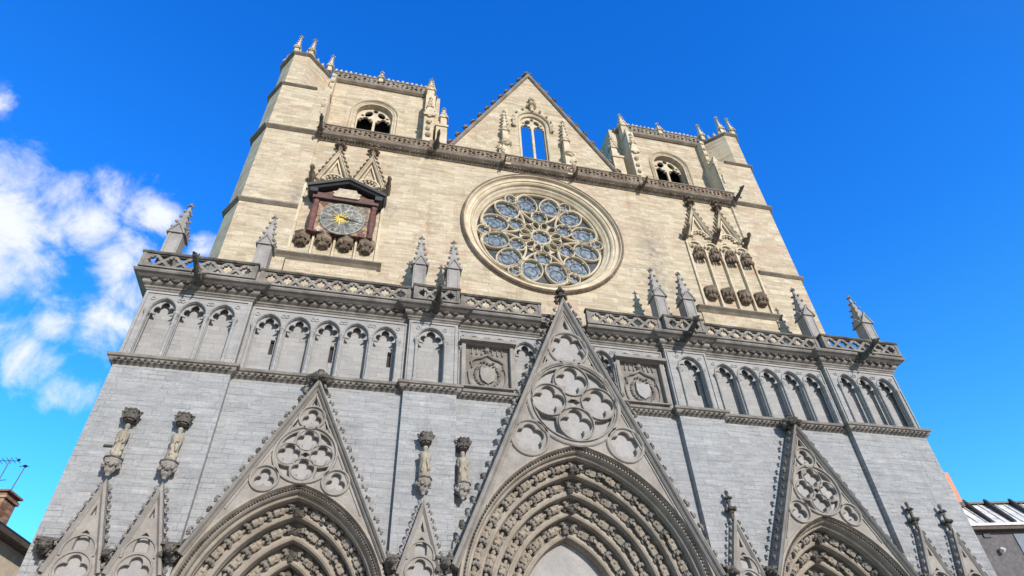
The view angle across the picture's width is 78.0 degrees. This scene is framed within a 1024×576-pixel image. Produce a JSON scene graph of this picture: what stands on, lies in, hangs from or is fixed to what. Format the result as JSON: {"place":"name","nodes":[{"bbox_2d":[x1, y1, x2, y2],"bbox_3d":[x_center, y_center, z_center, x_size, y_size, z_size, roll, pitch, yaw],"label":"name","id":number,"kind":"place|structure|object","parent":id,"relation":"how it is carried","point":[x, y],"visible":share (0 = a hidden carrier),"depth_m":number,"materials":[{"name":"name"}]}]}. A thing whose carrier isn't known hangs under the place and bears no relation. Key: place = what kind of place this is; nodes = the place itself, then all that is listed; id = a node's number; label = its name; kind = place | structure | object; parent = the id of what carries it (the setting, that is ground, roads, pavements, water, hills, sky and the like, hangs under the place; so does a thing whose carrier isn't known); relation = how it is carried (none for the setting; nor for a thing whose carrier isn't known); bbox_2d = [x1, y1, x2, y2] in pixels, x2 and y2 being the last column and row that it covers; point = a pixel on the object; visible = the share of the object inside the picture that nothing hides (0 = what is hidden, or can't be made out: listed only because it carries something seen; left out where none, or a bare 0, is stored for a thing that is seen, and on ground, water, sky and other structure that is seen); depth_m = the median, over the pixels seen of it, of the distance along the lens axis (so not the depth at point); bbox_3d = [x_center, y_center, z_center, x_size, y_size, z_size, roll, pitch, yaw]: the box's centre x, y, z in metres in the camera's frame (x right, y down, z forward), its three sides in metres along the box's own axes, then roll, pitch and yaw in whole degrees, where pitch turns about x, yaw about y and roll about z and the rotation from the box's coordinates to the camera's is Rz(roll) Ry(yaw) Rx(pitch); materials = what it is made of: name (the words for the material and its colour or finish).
{"place":"outdoors","nodes":[
{"label":"outdoors","id":0,"kind":"place"},
{"bbox_2d":[0,489,30,575],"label":"beige house","id":1,"kind":"structure","parent":0,"point":[14,546],"depth_m":20.53,"materials":[{"name":"paint"}]},
{"bbox_2d":[0,457,20,480],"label":"aerial","id":2,"kind":"object","parent":1,"relation":"on","point":[19,459],"visible":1,"depth_m":21.58,"materials":[{"name":"metal"}]},
{"bbox_2d":[11,465,28,489],"bbox_3d":[-16.597,6.444,21.234,0.302,1.101,0.132,7,-42,-11],"label":"aerial","id":3,"kind":"object","parent":1,"relation":"on","point":[24,466],"visible":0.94,"depth_m":21.40,"materials":[{"name":"metal"}]},
{"bbox_2d":[16,35,996,575],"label":"cathedral","id":4,"kind":"structure","parent":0,"point":[616,355],"depth_m":24.20,"materials":[{"name":"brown stone"}]},
{"bbox_2d":[110,423,130,455],"bbox_3d":[-11.739,4.582,19.010,0.345,1.168,0.406,7,-42,-11],"label":"statue","id":5,"kind":"object","parent":4,"relation":"on","point":[122,437],"visible":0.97,"depth_m":18.91,"materials":[{"name":"stone"}]},
{"bbox_2d":[164,427,184,459],"bbox_3d":[-10.268,4.775,19.313,0.381,1.168,0.389,7,-42,-11],"label":"statue","id":6,"kind":"object","parent":4,"relation":"on","point":[177,439],"visible":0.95,"depth_m":19.21,"materials":[{"name":"stone"}]},
{"bbox_2d":[306,177,386,242],"bbox_3d":[-7.715,-3.693,29.198,3.650,3.590,0.800,7,-42,-11],"label":"wall clock","id":7,"kind":"object","parent":4,"relation":"attached to","point":[350,207],"depth_m":29.11,"materials":[{"name":"paint"}]},
{"bbox_2d":[418,446,430,475],"bbox_3d":[-2.877,5.722,20.807,0.457,1.168,0.383,7,-42,-11],"label":"statue","id":8,"kind":"object","parent":4,"relation":"on","point":[424,462],"visible":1,"depth_m":20.69,"materials":[{"name":"stone"}]},
{"bbox_2d":[457,451,468,480],"bbox_3d":[-1.649,6.011,21.206,0.417,1.168,0.400,7,-42,-11],"label":"statue","id":9,"kind":"object","parent":4,"relation":"on","point":[462,465],"visible":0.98,"depth_m":21.10,"materials":[{"name":"stone"}]},
{"bbox_2d":[461,174,623,294],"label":"rose window","id":10,"kind":"structure","parent":4,"relation":"in","point":[539,236],"depth_m":32.49,"materials":[{"name":"beige stone"}]},
{"bbox_2d":[0,0,1023,542],"label":"sky","id":11,"kind":"structure","parent":0,"point":[883,140],"materials":[{"name":"blue"}]},
{"bbox_2d":[944,473,1023,575],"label":"zinc roofed house","id":12,"kind":"structure","parent":0,"point":[998,527],"depth_m":31.92,"materials":[{"name":"paint"}]}
]}

